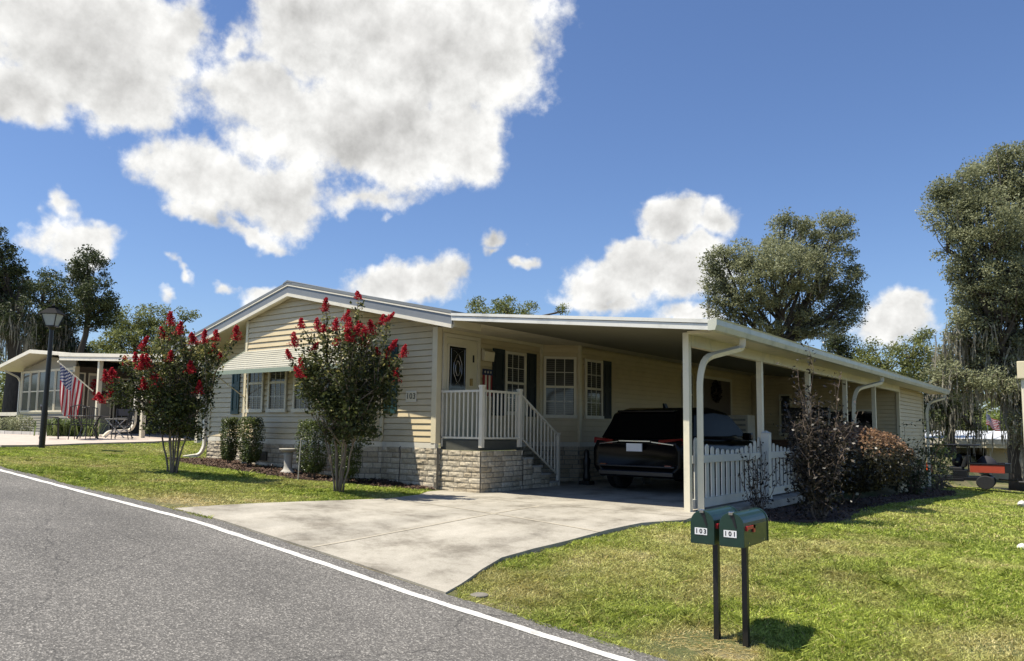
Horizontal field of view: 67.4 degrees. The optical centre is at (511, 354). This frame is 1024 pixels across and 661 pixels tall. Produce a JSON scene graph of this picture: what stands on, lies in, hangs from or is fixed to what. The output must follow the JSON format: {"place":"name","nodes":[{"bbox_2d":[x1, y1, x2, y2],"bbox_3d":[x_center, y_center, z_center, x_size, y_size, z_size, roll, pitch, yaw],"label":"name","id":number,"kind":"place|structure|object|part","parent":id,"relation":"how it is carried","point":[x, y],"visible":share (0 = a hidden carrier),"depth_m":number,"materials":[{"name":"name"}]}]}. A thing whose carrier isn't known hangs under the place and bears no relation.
{"place":"outdoors","nodes":[
{"label":"outdoors","id":0,"kind":"place"},
{"bbox_2d":[0,433,201,446],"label":"patio","id":1,"kind":"structure","parent":0,"point":[13,440],"depth_m":23.45,"materials":[{"name":"concrete"}]},
{"bbox_2d":[0,430,89,435],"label":"edging kerb","id":2,"kind":"structure","parent":1,"relation":"on","point":[20,432],"depth_m":27.92,"materials":[{"name":"concrete"}]},
{"bbox_2d":[40,404,58,438],"bbox_3d":[-14.270,2.062,23.696,0.549,1.058,0.566,4,-6,-33],"label":"patio chair","id":3,"kind":"object","parent":1,"relation":"on","point":[54,424],"visible":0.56,"depth_m":23.60,"materials":[{"name":"black metal"}]},
{"bbox_2d":[68,404,92,439],"bbox_3d":[-13.107,2.041,23.334,0.566,1.058,0.549,2,-6,-13],"label":"patio chair","id":4,"kind":"object","parent":1,"relation":"on","point":[74,422],"visible":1,"depth_m":23.16,"materials":[{"name":"black metal"}]},
{"bbox_2d":[67,415,110,438],"bbox_3d":[-13.385,2.292,24.245,1.240,0.738,1.240,-3,-7,37],"label":"patio table","id":5,"kind":"object","parent":1,"relation":"on","point":[93,426],"visible":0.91,"depth_m":24.08,"materials":[{"name":"black metal"}]},
{"bbox_2d":[79,406,98,438],"bbox_3d":[-13.838,2.204,25.125,0.566,1.058,0.549,4,-6,-28],"label":"patio chair","id":6,"kind":"object","parent":1,"relation":"on","point":[91,420],"visible":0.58,"depth_m":25.33,"materials":[{"name":"black metal"}]},
{"bbox_2d":[105,408,134,437],"bbox_3d":[-13.296,2.322,26.073,0.720,1.014,0.680,1,-5,0],"label":"folding chair","id":7,"kind":"object","parent":1,"relation":"on","point":[120,412],"visible":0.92,"depth_m":26.33,"materials":[{"name":"metal"}]},
{"bbox_2d":[111,407,133,438],"bbox_3d":[-12.412,2.162,24.504,0.549,1.058,0.566,2,-6,-13],"label":"patio chair","id":8,"kind":"object","parent":1,"relation":"on","point":[129,418],"visible":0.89,"depth_m":24.49,"materials":[{"name":"black metal"}]},
{"bbox_2d":[0,466,667,660],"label":"road","id":9,"kind":"structure","parent":0,"point":[85,577],"depth_m":6.13,"materials":[{"name":"grey asphalt"}]},
{"bbox_2d":[0,469,634,660],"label":"road line","id":10,"kind":"object","parent":9,"relation":"on","point":[526,629],"visible":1,"depth_m":7.01,"materials":[{"name":"paint"}]},
{"bbox_2d":[0,425,1023,660],"bbox_3d":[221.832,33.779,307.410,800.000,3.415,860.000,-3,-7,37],"label":"lawn ground","id":11,"kind":"structure","parent":0,"point":[999,485],"depth_m":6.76,"materials":[{"name":"green plant"}]},
{"bbox_2d":[0,412,16,415],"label":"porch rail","id":12,"kind":"object","parent":11,"relation":"on","point":[8,413],"visible":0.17,"depth_m":37.07,"materials":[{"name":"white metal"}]},
{"bbox_2d":[0,416,20,430],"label":"round shrub","id":13,"kind":"object","parent":11,"relation":"on","point":[5,426],"visible":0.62,"depth_m":29.88,"materials":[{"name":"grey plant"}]},
{"bbox_2d":[0,226,36,428],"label":"oak tree","id":14,"kind":"object","parent":11,"relation":"on","point":[13,272],"visible":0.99,"depth_m":43.67,"materials":[{"name":"green plant"}]},
{"bbox_2d":[6,414,36,430],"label":"round shrub","id":15,"kind":"object","parent":11,"relation":"on","point":[25,428],"visible":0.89,"depth_m":29.28,"materials":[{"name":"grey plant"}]},
{"bbox_2d":[2,266,98,356],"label":"oak tree","id":16,"kind":"object","parent":11,"relation":"on","point":[65,339],"visible":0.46,"depth_m":49.22,"materials":[{"name":"green plant"}]},
{"bbox_2d":[38,304,66,447],"bbox_3d":[-11.445,0.619,18.953,0.450,3.792,0.450,1,-5,-3],"label":"lamp post","id":17,"kind":"object","parent":11,"relation":"on","point":[53,316],"visible":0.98,"depth_m":18.95,"materials":[{"name":"black metal"}]},
{"bbox_2d":[33,418,107,436],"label":"strap plant","id":18,"kind":"object","parent":11,"relation":"on","point":[64,427],"visible":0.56,"depth_m":26.76,"materials":[{"name":"green plant"}]},
{"bbox_2d":[0,345,161,380],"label":"oak tree","id":19,"kind":"object","parent":11,"relation":"on","point":[103,352],"visible":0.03,"depth_m":51.79,"materials":[{"name":"green plant"}]},
{"bbox_2d":[62,244,123,352],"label":"oak tree","id":20,"kind":"object","parent":11,"relation":"on","point":[86,288],"visible":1,"depth_m":45.49,"materials":[{"name":"green plant"}]},
{"bbox_2d":[0,349,209,442],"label":"neighbour home","id":21,"kind":"object","parent":11,"relation":"on","point":[85,368],"visible":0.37,"depth_m":33.17,"materials":[{"name":"white"}]},
{"bbox_2d":[20,372,30,411],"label":"window","id":22,"kind":"structure","parent":21,"relation":"in","point":[26,377],"depth_m":34.81,"materials":[{"name":"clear glass"}]},
{"bbox_2d":[27,371,38,411],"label":"window","id":23,"kind":"structure","parent":21,"relation":"in","point":[34,377],"depth_m":34.28,"materials":[{"name":"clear glass"}]},
{"bbox_2d":[36,370,45,411],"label":"window","id":24,"kind":"structure","parent":21,"relation":"in","point":[41,380],"depth_m":33.84,"materials":[{"name":"clear glass"}]},
{"bbox_2d":[48,370,55,411],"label":"window","id":25,"kind":"structure","parent":21,"relation":"in","point":[53,372],"depth_m":33.15,"materials":[{"name":"clear glass"}]},
{"bbox_2d":[53,369,60,411],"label":"window","id":26,"kind":"structure","parent":21,"relation":"in","point":[57,408],"depth_m":32.82,"materials":[{"name":"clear glass"}]},
{"bbox_2d":[57,361,92,419],"bbox_3d":[-16.456,1.442,28.875,1.271,2.407,0.270,3,-6,-24],"label":"us flag","id":27,"kind":"object","parent":21,"relation":"attached to","point":[71,386],"visible":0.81,"depth_m":28.80,"materials":[{"name":"fabric"}]},
{"bbox_2d":[67,372,85,418],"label":"window","id":28,"kind":"structure","parent":21,"relation":"in","point":[82,376],"depth_m":32.14,"materials":[{"name":"clear glass"}]},
{"bbox_2d":[90,377,109,395],"bbox_3d":[-17.492,1.373,32.675,0.223,0.973,0.920,-3,-7,37],"label":"wreath","id":29,"kind":"object","parent":21,"relation":"attached to","point":[94,386],"visible":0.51,"depth_m":32.50,"materials":[{"name":"green plant"}]},
{"bbox_2d":[111,379,132,426],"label":"window","id":30,"kind":"structure","parent":21,"relation":"in","point":[115,407],"depth_m":33.35,"materials":[{"name":"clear glass"}]},
{"bbox_2d":[87,302,201,353],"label":"oak tree","id":31,"kind":"object","parent":11,"relation":"on","point":[123,331],"visible":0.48,"depth_m":57.63,"materials":[{"name":"green plant"}]},
{"bbox_2d":[92,311,242,472],"bbox_3d":[-5.956,0.704,13.455,2.884,2.907,1.330,0,-5,5],"label":"crape myrtle","id":32,"kind":"object","parent":11,"relation":"on","point":[174,417],"visible":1,"depth_m":13.31,"materials":[{"name":"green plant"}]},
{"bbox_2d":[297,439,301,479],"bbox_3d":[-3.891,1.973,14.060,0.079,0.871,0.036,-3,-7,37],"label":"garden stake","id":33,"kind":"object","parent":11,"relation":"on","point":[299,458],"visible":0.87,"depth_m":14.06,"materials":[{"name":"grey metal"}]},
{"bbox_2d":[169,458,435,489],"bbox_3d":[-4.957,2.438,15.692,7.750,0.412,1.580,-3,-7,37],"label":"mulch bed","id":34,"kind":"object","parent":11,"relation":"on","point":[363,484],"visible":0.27,"depth_m":14.56,"materials":[{"name":"brown wood"}]},
{"bbox_2d":[219,417,240,463],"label":"column shrub","id":35,"kind":"object","parent":34,"relation":"on","point":[229,454],"visible":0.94,"depth_m":16.49,"materials":[{"name":"green plant"}]},
{"bbox_2d":[237,416,265,466],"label":"column shrub","id":36,"kind":"object","parent":34,"relation":"on","point":[252,456],"visible":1,"depth_m":15.77,"materials":[{"name":"green plant"}]},
{"bbox_2d":[279,448,296,473],"bbox_3d":[-4.398,2.102,15.088,0.370,0.520,0.370,-3,-7,37],"label":"bird bath","id":37,"kind":"object","parent":34,"relation":"on","point":[288,455],"visible":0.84,"depth_m":15.02,"materials":[{"name":"white concrete"}]},
{"bbox_2d":[294,418,330,477],"bbox_3d":[-3.771,1.801,14.560,0.559,1.202,0.565,-3,-7,37],"label":"column shrub","id":38,"kind":"object","parent":34,"relation":"on","point":[306,466],"visible":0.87,"depth_m":14.46,"materials":[{"name":"green plant"}]},
{"bbox_2d":[330,435,363,482],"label":"column shrub","id":39,"kind":"object","parent":34,"relation":"on","point":[352,471],"visible":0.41,"depth_m":14.04,"materials":[{"name":"green plant"}]},
{"bbox_2d":[398,446,400,484],"bbox_3d":[-2.050,2.068,14.027,0.035,0.800,0.079,3,-6,-23],"label":"hose spigot","id":40,"kind":"object","parent":34,"relation":"on","point":[399,464],"visible":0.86,"depth_m":14.04,"materials":[{"name":"black metal"}]},
{"bbox_2d":[284,290,408,492],"bbox_3d":[-2.766,0.654,12.542,1.927,3.331,1.595,2,-6,-17],"label":"crape myrtle","id":41,"kind":"object","parent":11,"relation":"on","point":[337,406],"visible":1,"depth_m":12.41,"materials":[{"name":"green plant"}]},
{"bbox_2d":[470,592,487,597],"bbox_3d":[-0.297,2.195,6.952,0.170,0.065,0.170,-3,-7,37],"label":"valve cover","id":42,"kind":"object","parent":11,"relation":"on","point":[481,594],"visible":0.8,"depth_m":6.92,"materials":[{"name":"white plastic"}]},
{"bbox_2d":[0,373,1001,419],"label":"wood","id":43,"kind":"object","parent":11,"relation":"on","point":[988,406],"depth_m":94.73,"materials":[{"name":"green plant"}]},
{"bbox_2d":[465,294,568,315],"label":"oak tree","id":44,"kind":"object","parent":11,"relation":"on","point":[503,307],"visible":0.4,"depth_m":59.61,"materials":[{"name":"green plant"}]},
{"bbox_2d":[171,280,949,511],"bbox_3d":[3.585,1.677,22.676,13.840,4.965,22.360,-3,-7,37],"label":"mobile home","id":45,"kind":"object","parent":11,"relation":"on","point":[580,381],"visible":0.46,"depth_m":16.06,"materials":[{"name":"plastic"}]},
{"bbox_2d":[244,355,264,412],"bbox_3d":[-5.559,0.629,16.649,0.630,1.240,0.070,-3,-7,37],"label":"window","id":46,"kind":"structure","parent":45,"relation":"in","point":[255,381],"depth_m":16.63,"materials":[{"name":"clear glass"}]},
{"bbox_2d":[265,354,287,411],"bbox_3d":[-4.937,0.592,16.180,0.670,1.240,0.070,-3,-7,37],"label":"window","id":47,"kind":"structure","parent":45,"relation":"in","point":[277,381],"depth_m":16.17,"materials":[{"name":"clear glass"}]},
{"bbox_2d":[291,352,313,411],"bbox_3d":[-4.259,0.551,15.668,0.650,1.240,0.070,-3,-7,37],"label":"window","id":48,"kind":"structure","parent":45,"relation":"in","point":[296,403],"depth_m":15.74,"materials":[{"name":"clear glass"}]},
{"bbox_2d":[352,349,379,412],"bbox_3d":[-2.886,0.502,14.975,0.604,1.240,0.070,1,-5,-7],"label":"window","id":49,"kind":"structure","parent":45,"relation":"in","point":[367,349],"depth_m":15.02,"materials":[{"name":"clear glass"}]},
{"bbox_2d":[482,369,492,396],"bbox_3d":[-0.491,0.567,15.340,0.028,0.560,0.300,-3,-7,37],"label":"flag plaque","id":50,"kind":"object","parent":45,"relation":"attached to","point":[487,374],"visible":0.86,"depth_m":15.34,"materials":[{"name":"blue paint"}]},
{"bbox_2d":[505,351,526,415],"bbox_3d":[0.076,0.605,16.090,0.070,1.320,0.760,-3,-7,37],"label":"window","id":51,"kind":"structure","parent":45,"relation":"in","point":[515,362],"depth_m":16.09,"materials":[{"name":"white glass"}]},
{"bbox_2d":[542,356,576,418],"bbox_3d":[1.054,0.714,16.894,0.773,1.360,0.070,1,-6,-8],"label":"window","id":52,"kind":"structure","parent":45,"relation":"in","point":[559,376],"depth_m":16.90,"materials":[{"name":"white glass"}]},
{"bbox_2d":[584,359,603,418],"bbox_3d":[1.862,0.785,17.430,0.070,1.340,0.790,-3,-7,37],"label":"window","id":53,"kind":"structure","parent":45,"relation":"in","point":[593,368],"depth_m":17.43,"materials":[{"name":"white glass"}]},
{"bbox_2d":[681,372,693,407],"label":"window","id":54,"kind":"structure","parent":45,"relation":"in","point":[692,375],"depth_m":21.65,"materials":[{"name":"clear glass"}]},
{"bbox_2d":[711,380,721,402],"bbox_3d":[6.113,1.103,22.959,0.201,0.739,0.695,-3,-7,37],"label":"wreath","id":55,"kind":"object","parent":45,"relation":"attached to","point":[716,384],"visible":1,"depth_m":22.89,"materials":[{"name":"black plant"}]},
{"bbox_2d":[779,394,791,434],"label":"window","id":56,"kind":"structure","parent":45,"relation":"in","point":[785,397],"depth_m":24.75,"materials":[{"name":"black glass"}]},
{"bbox_2d":[828,409,876,440],"bbox_3d":[10.387,2.180,23.456,1.440,1.020,0.070,-3,-7,37],"label":"window","id":57,"kind":"structure","parent":45,"relation":"in","point":[867,413],"depth_m":23.35,"materials":[{"name":"black glass"}]},
{"bbox_2d":[691,505,736,639],"bbox_3d":[1.643,1.792,6.155,0.206,1.130,0.557,-3,-7,37],"label":"mailbox","id":58,"kind":"object","parent":11,"relation":"on","point":[704,526],"visible":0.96,"depth_m":6.04,"materials":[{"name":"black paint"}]},
{"bbox_2d":[691,509,715,544],"bbox_3d":[1.488,1.341,5.995,0.196,0.265,0.042,-3,-7,37],"label":"door","id":59,"kind":"structure","parent":58,"relation":"in","point":[703,526],"depth_m":5.98,"materials":[{"name":"green paint"}]},
{"bbox_2d":[719,507,768,647],"bbox_3d":[1.830,1.790,6.013,0.207,1.148,0.557,-3,-7,37],"label":"mailbox","id":60,"kind":"object","parent":11,"relation":"on","point":[743,530],"visible":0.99,"depth_m":5.96,"materials":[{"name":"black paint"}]},
{"bbox_2d":[719,511,745,547],"bbox_3d":[1.676,1.329,5.853,0.196,0.265,0.042,-3,-7,37],"label":"door","id":61,"kind":"structure","parent":60,"relation":"in","point":[731,525],"depth_m":5.84,"materials":[{"name":"green paint"}]},
{"bbox_2d":[696,206,870,344],"bbox_3d":[14.291,-1.255,39.945,8.336,13.009,6.592,5,-7,-37],"label":"oak tree","id":62,"kind":"object","parent":11,"relation":"on","point":[799,323],"visible":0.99,"depth_m":39.50,"materials":[{"name":"green plant"}]},
{"bbox_2d":[821,328,862,361],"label":"oak tree","id":63,"kind":"object","parent":11,"relation":"on","point":[840,347],"visible":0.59,"depth_m":45.60,"materials":[{"name":"green plant"}]},
{"bbox_2d":[764,487,955,523],"bbox_3d":[8.734,3.358,17.655,1.252,0.770,19.052,-3,-7,36],"label":"mulch bed","id":64,"kind":"object","parent":11,"relation":"on","point":[804,520],"visible":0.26,"depth_m":12.73,"materials":[{"name":"brown wood"}]},
{"bbox_2d":[167,456,956,520],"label":"bark mulch","id":65,"kind":"object","parent":64,"relation":"on","point":[195,461],"visible":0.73,"depth_m":14.96,"materials":[{"name":"brown wood"}]},
{"bbox_2d":[737,442,779,510],"bbox_3d":[3.691,1.867,11.472,0.668,1.143,0.396,-1,-6,13],"label":"twiggy shrub","id":66,"kind":"object","parent":64,"relation":"on","point":[756,490],"visible":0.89,"depth_m":11.42,"materials":[{"name":"brown plant"}]},
{"bbox_2d":[773,341,869,521],"bbox_3d":[4.569,1.169,11.408,1.449,2.799,1.130,2,-6,-13],"label":"crape bush","id":67,"kind":"object","parent":64,"relation":"on","point":[814,487],"visible":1,"depth_m":11.21,"materials":[{"name":"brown plant"}]},
{"bbox_2d":[783,422,917,503],"bbox_3d":[6.644,2.174,15.168,2.388,1.695,3.229,-3,-7,37],"label":"bronze shrub","id":68,"kind":"object","parent":64,"relation":"on","point":[866,477],"visible":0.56,"depth_m":14.26,"materials":[{"name":"brown plant"}]},
{"bbox_2d":[888,418,952,495],"bbox_3d":[10.841,3.058,20.841,2.344,2.697,2.104,5,-7,-38],"label":"rambling bush","id":69,"kind":"object","parent":64,"relation":"on","point":[914,480],"visible":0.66,"depth_m":20.61,"materials":[{"name":"green plant"}]},
{"bbox_2d":[851,325,939,384],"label":"oak tree","id":70,"kind":"object","parent":11,"relation":"on","point":[909,365],"visible":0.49,"depth_m":43.74,"materials":[{"name":"green plant"}]},
{"bbox_2d":[925,444,960,489],"bbox_3d":[14.071,3.796,25.975,2.160,1.741,1.626,1,-5,-4],"label":"rambling bush","id":71,"kind":"object","parent":11,"relation":"on","point":[937,484],"visible":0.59,"depth_m":25.74,"materials":[{"name":"green plant"}]},
{"bbox_2d":[930,429,956,488],"bbox_3d":[15.073,3.683,27.012,1.184,2.129,0.756,2,-6,-12],"label":"leafy sapling","id":72,"kind":"object","parent":11,"relation":"on","point":[944,458],"visible":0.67,"depth_m":26.95,"materials":[{"name":"green plant"}]},
{"bbox_2d":[919,368,987,459],"bbox_3d":[23.188,3.007,40.272,3.706,5.331,4.412,-3,-7,37],"label":"oak tree","id":73,"kind":"object","parent":11,"relation":"on","point":[947,425],"visible":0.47,"depth_m":39.70,"materials":[{"name":"green plant"}]},
{"bbox_2d":[924,416,982,430],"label":"leafy tree","id":74,"kind":"object","parent":11,"relation":"on","point":[958,424],"visible":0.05,"depth_m":78.82,"materials":[{"name":"green plant"}]},
{"bbox_2d":[925,430,1008,479],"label":"white roofed home","id":75,"kind":"object","parent":11,"relation":"on","point":[999,450],"visible":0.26,"depth_m":41.53,"materials":[{"name":"metal"}]},
{"bbox_2d":[956,447,968,453],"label":"window","id":76,"kind":"structure","parent":75,"relation":"in","point":[963,450],"depth_m":46.17,"materials":[{"name":"black glass"}]},
{"bbox_2d":[915,140,1023,490],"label":"oak tree","id":77,"kind":"object","parent":11,"relation":"on","point":[989,348],"visible":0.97,"depth_m":30.40,"materials":[{"name":"green plant"}]},
{"bbox_2d":[926,444,1017,489],"bbox_3d":[16.579,4.104,28.418,3.550,1.579,1.360,-3,-7,34],"label":"utility cart","id":78,"kind":"object","parent":11,"relation":"on","point":[986,481],"visible":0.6,"depth_m":27.65,"materials":[{"name":"black paint"}]},
{"bbox_2d":[952,454,962,466],"bbox_3d":[16.463,3.888,28.382,0.400,0.480,0.390,-3,-7,37],"label":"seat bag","id":79,"kind":"object","parent":78,"relation":"attached to","point":[959,458],"visible":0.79,"depth_m":28.24,"materials":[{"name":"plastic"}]},
{"bbox_2d":[977,456,996,463],"bbox_3d":[17.301,3.946,27.991,0.720,0.550,0.702,-3,-7,37],"label":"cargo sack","id":80,"kind":"object","parent":78,"relation":"on","point":[986,459],"visible":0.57,"depth_m":27.82,"materials":[{"name":"fabric"}]},
{"bbox_2d":[976,407,1006,430],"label":"leafy tree","id":81,"kind":"object","parent":11,"relation":"on","point":[992,417],"visible":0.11,"depth_m":61.62,"materials":[{"name":"green plant"}]},
{"bbox_2d":[986,410,1000,430],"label":"us flag","id":82,"kind":"object","parent":11,"relation":"on","point":[991,422],"visible":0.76,"depth_m":51.99,"materials":[{"name":"fabric"}]},
{"bbox_2d":[1017,361,1023,433],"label":"meter post","id":83,"kind":"object","parent":11,"relation":"on","point":[1020,369],"visible":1,"depth_m":9.16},
{"bbox_2d":[1017,500,1023,506],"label":"edging stone","id":84,"kind":"object","parent":11,"relation":"on","point":[1021,503],"visible":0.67,"depth_m":18.92,"materials":[{"name":"white stone"}]},
{"bbox_2d":[0,0,1023,414],"label":"sky","id":85,"kind":"structure","parent":0,"point":[585,155],"materials":[{"name":"blue"}]},
{"bbox_2d":[174,469,903,593],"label":"driveway","id":86,"kind":"structure","parent":0,"point":[445,558],"depth_m":9.68,"materials":[{"name":"concrete"}]},
{"bbox_2d":[439,385,560,492],"bbox_3d":[-0.178,1.621,14.838,1.016,1.932,2.539,-3,-7,37],"label":"porch","id":87,"kind":"object","parent":86,"relation":"on","point":[482,466],"visible":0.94,"depth_m":14.02,"materials":[{"name":"white metal"}]},
{"bbox_2d":[311,493,690,546],"bbox_3d":[-0.992,2.160,10.114,5.311,0.157,4.510,-3,-7,37],"label":"driveway joint","id":88,"kind":"object","parent":86,"relation":"on","point":[461,519],"visible":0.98,"depth_m":9.84,"materials":[{"name":"concrete"}]},
{"bbox_2d":[579,449,593,484],"bbox_3d":[1.542,2.316,15.879,0.240,0.730,0.240,-3,-7,37],"label":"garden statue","id":89,"kind":"object","parent":86,"relation":"on","point":[586,477],"visible":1,"depth_m":15.82,"materials":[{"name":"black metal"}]},
{"bbox_2d":[594,403,757,492],"bbox_3d":[3.652,1.863,15.752,2.260,1.654,4.830,-3,-7,37],"label":"parked suv","id":90,"kind":"object","parent":86,"relation":"on","point":[631,444],"visible":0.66,"depth_m":14.10,"materials":[{"name":"black paint"}]},
{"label":"rear window","id":91,"kind":"part","parent":90,"relation":"part of","materials":[{"name":"black glass"}]},
{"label":"side window","id":92,"kind":"part","parent":90,"relation":"part of","materials":[{"name":"grey glass"}]},
{"bbox_2d":[692,430,771,508],"bbox_3d":[3.504,1.815,12.072,0.213,1.270,2.905,-3,-7,37],"label":"picket fence","id":93,"kind":"object","parent":86,"relation":"on","point":[713,499],"visible":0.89,"depth_m":12.06,"materials":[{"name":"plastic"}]},
{"bbox_2d":[727,415,754,441],"bbox_3d":[6.768,2.619,22.947,0.800,1.620,0.614,-3,-7,37],"label":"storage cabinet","id":94,"kind":"object","parent":86,"relation":"on","point":[745,423],"visible":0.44,"depth_m":22.68,"materials":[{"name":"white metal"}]},
{"bbox_2d":[772,436,813,494],"bbox_3d":[5.248,2.056,14.364,0.213,1.270,2.805,-3,-7,37],"label":"picket fence","id":95,"kind":"object","parent":86,"relation":"on","point":[780,487],"visible":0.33,"depth_m":13.97,"materials":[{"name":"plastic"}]},
{"bbox_2d":[784,407,830,444],"bbox_3d":[8.473,2.410,21.566,1.200,1.825,1.900,-3,-7,37],"label":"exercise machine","id":96,"kind":"object","parent":86,"relation":"on","point":[796,409],"visible":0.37,"depth_m":21.14,"materials":[{"name":"black metal"}]},
{"bbox_2d":[755,439,788,468],"bbox_3d":[8.177,3.074,23.739,1.250,0.900,0.700,-3,-7,37],"label":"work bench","id":97,"kind":"object","parent":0,"point":[783,444],"visible":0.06,"depth_m":23.36,"materials":[{"name":"brown wood"}]}
]}

